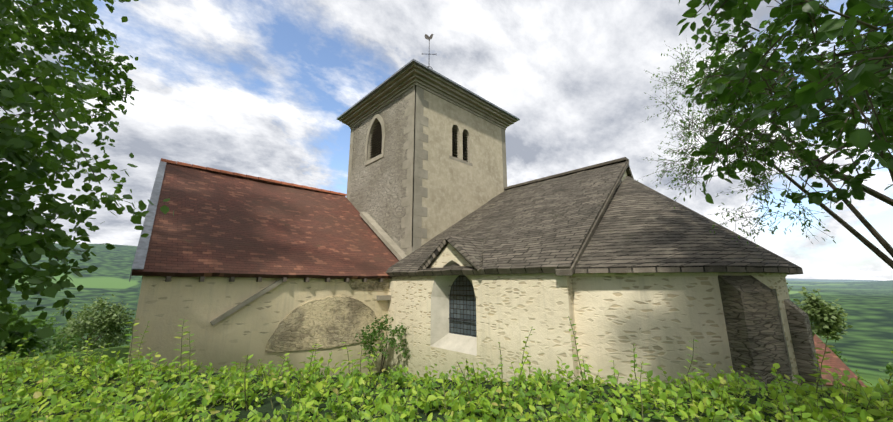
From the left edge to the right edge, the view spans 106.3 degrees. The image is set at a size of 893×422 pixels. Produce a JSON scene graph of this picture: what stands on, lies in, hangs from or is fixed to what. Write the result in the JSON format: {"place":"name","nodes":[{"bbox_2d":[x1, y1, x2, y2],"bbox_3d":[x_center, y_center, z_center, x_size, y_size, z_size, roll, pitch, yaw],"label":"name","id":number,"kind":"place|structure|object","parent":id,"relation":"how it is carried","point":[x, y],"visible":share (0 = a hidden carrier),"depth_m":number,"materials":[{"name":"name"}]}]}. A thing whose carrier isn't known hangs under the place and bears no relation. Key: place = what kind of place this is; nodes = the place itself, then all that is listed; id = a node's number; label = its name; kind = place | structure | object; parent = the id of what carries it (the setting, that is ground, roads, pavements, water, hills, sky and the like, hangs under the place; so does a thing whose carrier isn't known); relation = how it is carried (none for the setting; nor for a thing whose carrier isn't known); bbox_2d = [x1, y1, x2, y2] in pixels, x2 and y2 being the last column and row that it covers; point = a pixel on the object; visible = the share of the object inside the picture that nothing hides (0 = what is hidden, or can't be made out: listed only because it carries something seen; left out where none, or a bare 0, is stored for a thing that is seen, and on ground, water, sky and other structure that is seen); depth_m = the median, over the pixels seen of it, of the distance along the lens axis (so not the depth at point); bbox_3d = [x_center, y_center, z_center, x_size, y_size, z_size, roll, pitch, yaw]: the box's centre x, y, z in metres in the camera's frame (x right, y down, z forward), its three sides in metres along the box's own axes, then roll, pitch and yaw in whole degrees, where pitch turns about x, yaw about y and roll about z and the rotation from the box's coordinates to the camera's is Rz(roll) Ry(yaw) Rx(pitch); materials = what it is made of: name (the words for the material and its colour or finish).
{"place":"outdoors","nodes":[
{"label":"outdoors","id":0,"kind":"place"},
{"bbox_2d":[349,88,410,254],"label":"tower wall","id":1,"kind":"structure","parent":0,"point":[377,192],"depth_m":12.67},
{"bbox_2d":[375,90,503,245],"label":"tower rendered walls","id":2,"kind":"structure","parent":0,"point":[458,191],"depth_m":12.77,"materials":[{"name":"beige paint"}]},
{"bbox_2d":[370,122,467,161],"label":"tower windows","id":3,"kind":"structure","parent":2,"relation":"in","point":[377,135],"depth_m":13.66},
{"bbox_2d":[339,63,516,165],"bbox_3d":[-0.844,-2.857,15.245,6.040,2.820,5.600,11,-16,-42],"label":"tower stone trim","id":4,"kind":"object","parent":2,"relation":"attached to","point":[408,78],"visible":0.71,"depth_m":13.36,"materials":[{"name":"beige stone"}]},
{"bbox_2d":[336,59,519,120],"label":"tower roof","id":5,"kind":"structure","parent":4,"relation":"on","point":[398,72],"depth_m":13.03,"materials":[{"name":"grey stone"}]},
{"bbox_2d":[425,34,435,68],"bbox_3d":[-0.844,-7.531,16.247,0.669,2.500,0.255,5,-13,-20],"label":"weather vane","id":6,"kind":"object","parent":5,"relation":"on","point":[427,37],"visible":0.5,"depth_m":16.45,"materials":[{"name":"metal"}]},
{"bbox_2d":[0,243,892,391],"bbox_3d":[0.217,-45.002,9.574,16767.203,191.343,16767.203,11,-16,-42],"label":"terrain","id":7,"kind":"structure","parent":0,"point":[864,345],"depth_m":413.72,"materials":[{"name":"green grass"}]},
{"bbox_2d":[0,300,55,357],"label":"foliage","id":8,"kind":"object","parent":7,"relation":"on","point":[35,341],"depth_m":12.33,"materials":[{"name":"green plant"}]},
{"bbox_2d":[0,310,86,358],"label":"bush","id":9,"kind":"object","parent":7,"relation":"on","point":[57,349],"depth_m":25.10,"materials":[{"name":"green plant"}]},
{"bbox_2d":[0,0,173,343],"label":"tree","id":10,"kind":"object","parent":7,"relation":"on","point":[16,146],"depth_m":5.18,"materials":[{"name":"green plant"}]},
{"bbox_2d":[48,294,135,354],"bbox_3d":[-21.707,8.866,20.763,4.619,7.272,5.072,11,-16,-42],"label":"bush","id":11,"kind":"object","parent":7,"relation":"on","point":[114,323],"depth_m":20.47,"materials":[{"name":"green plant"}]},
{"bbox_2d":[127,276,388,376],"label":"red wing walls","id":12,"kind":"structure","parent":7,"relation":"on","point":[163,307],"depth_m":6.96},
{"bbox_2d":[131,162,398,278],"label":"tiled roof","id":13,"kind":"structure","parent":12,"relation":"on","point":[219,224],"depth_m":9.25,"materials":[{"name":"red tile"}]},
{"bbox_2d":[129,159,166,281],"bbox_3d":[-7.299,-0.190,8.335,0.160,3.827,5.391,10,-16,-40],"label":"zinc verge flashing","id":14,"kind":"object","parent":13,"relation":"attached to","point":[140,254],"visible":0.9,"depth_m":7.38,"materials":[{"name":"grey metal"}]},
{"bbox_2d":[161,158,346,196],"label":"ridge tiles","id":15,"kind":"object","parent":13,"relation":"on","point":[224,171],"visible":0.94,"depth_m":12.22,"materials":[{"name":"red tile"}]},
{"bbox_2d":[165,276,382,281],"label":"rafter tails","id":16,"kind":"object","parent":12,"relation":"attached to","point":[231,279],"visible":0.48,"depth_m":7.41,"materials":[{"name":"brown wood"}]},
{"bbox_2d":[210,212,406,325],"bbox_3d":[-2.738,1.125,9.655,6.157,3.530,2.702,41,-42,-72],"label":"dressed stone","id":17,"kind":"object","parent":12,"relation":"attached to","point":[388,241],"visible":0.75,"depth_m":10.71,"materials":[{"name":"beige stone"}]},
{"bbox_2d":[265,278,388,352],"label":"blocked arch","id":18,"kind":"structure","parent":12,"relation":"attached to","point":[332,322],"depth_m":8.32,"materials":[{"name":"beige stone"}]},
{"bbox_2d":[355,314,411,375],"bbox_3d":[-1.697,3.626,8.590,1.349,1.881,1.372,11,-16,-42],"label":"shrub","id":19,"kind":"object","parent":7,"relation":"on","point":[373,334],"depth_m":8.52,"materials":[{"name":"green plant"}]},
{"bbox_2d":[346,85,506,255],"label":"corner quoins","id":20,"kind":"object","parent":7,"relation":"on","point":[411,221],"visible":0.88,"depth_m":11.57,"materials":[{"name":"beige stone"}]},
{"bbox_2d":[0,368,889,421],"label":"hedge","id":21,"kind":"object","parent":7,"relation":"on","point":[264,408],"depth_m":2.13,"materials":[{"name":"green plant"}]},
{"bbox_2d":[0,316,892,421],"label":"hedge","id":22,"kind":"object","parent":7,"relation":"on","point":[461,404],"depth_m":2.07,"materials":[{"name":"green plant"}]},
{"bbox_2d":[386,171,800,389],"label":"chancel walls","id":23,"kind":"structure","parent":7,"relation":"on","point":[661,320],"depth_m":5.74,"materials":[{"name":"beige stone"}]},
{"bbox_2d":[448,286,474,321],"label":"window bars","id":24,"kind":"object","parent":23,"relation":"attached to","point":[461,295],"depth_m":7.95,"materials":[{"name":"metal"}]},
{"bbox_2d":[449,275,476,336],"bbox_3d":[0.373,2.212,7.999,0.001,1.430,0.900,11,-16,-42],"label":"arched window","id":25,"kind":"structure","parent":23,"relation":"in","point":[462,307],"depth_m":7.97,"materials":[{"name":"black glass"}]},
{"bbox_2d":[386,157,633,276],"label":"roof","id":26,"kind":"structure","parent":23,"relation":"on","point":[548,224],"depth_m":8.73,"materials":[{"name":"grey tile"}]},
{"bbox_2d":[430,260,792,373],"bbox_3d":[2.502,1.949,6.772,0.751,2.030,6.569,24,-26,-62],"label":"chancel dressed stone","id":27,"kind":"object","parent":23,"relation":"attached to","point":[442,337],"visible":0.6,"depth_m":8.17,"materials":[{"name":"beige stone"}]},
{"bbox_2d":[554,176,802,274],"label":"roof","id":28,"kind":"structure","parent":23,"relation":"on","point":[641,228],"depth_m":6.08,"materials":[{"name":"grey tile"}]},
{"bbox_2d":[637,27,892,268],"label":"ash tree","id":29,"kind":"object","parent":7,"relation":"on","point":[885,244],"depth_m":5.92,"materials":[{"name":"green plant"}]},
{"bbox_2d":[718,275,823,389],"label":"apse buttresses","id":30,"kind":"structure","parent":7,"relation":"on","point":[756,340],"depth_m":5.02,"materials":[{"name":"grey stone"}]},
{"bbox_2d":[673,0,892,209],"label":"lime tree","id":31,"kind":"object","parent":7,"relation":"on","point":[860,78],"depth_m":3.77,"materials":[{"name":"green plant"}]},
{"bbox_2d":[786,280,852,342],"bbox_3d":[11.423,4.297,10.576,1.381,4.807,2.259,1,-12,-6],"label":"slope tree foliage","id":32,"kind":"object","parent":7,"relation":"on","point":[827,317],"depth_m":10.04,"materials":[{"name":"green plant"}]},
{"bbox_2d":[829,347,892,373],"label":"slope tree foliage","id":33,"kind":"object","parent":7,"relation":"on","point":[889,366],"visible":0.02,"depth_m":18.34,"materials":[{"name":"green plant"}]},
{"bbox_2d":[0,0,892,280],"label":"sky","id":34,"kind":"structure","parent":0,"point":[257,88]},
{"bbox_2d":[813,334,866,386],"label":"tiled roof","id":35,"kind":"structure","parent":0,"point":[834,361],"depth_m":13.64,"materials":[{"name":"red tile"}]}
]}

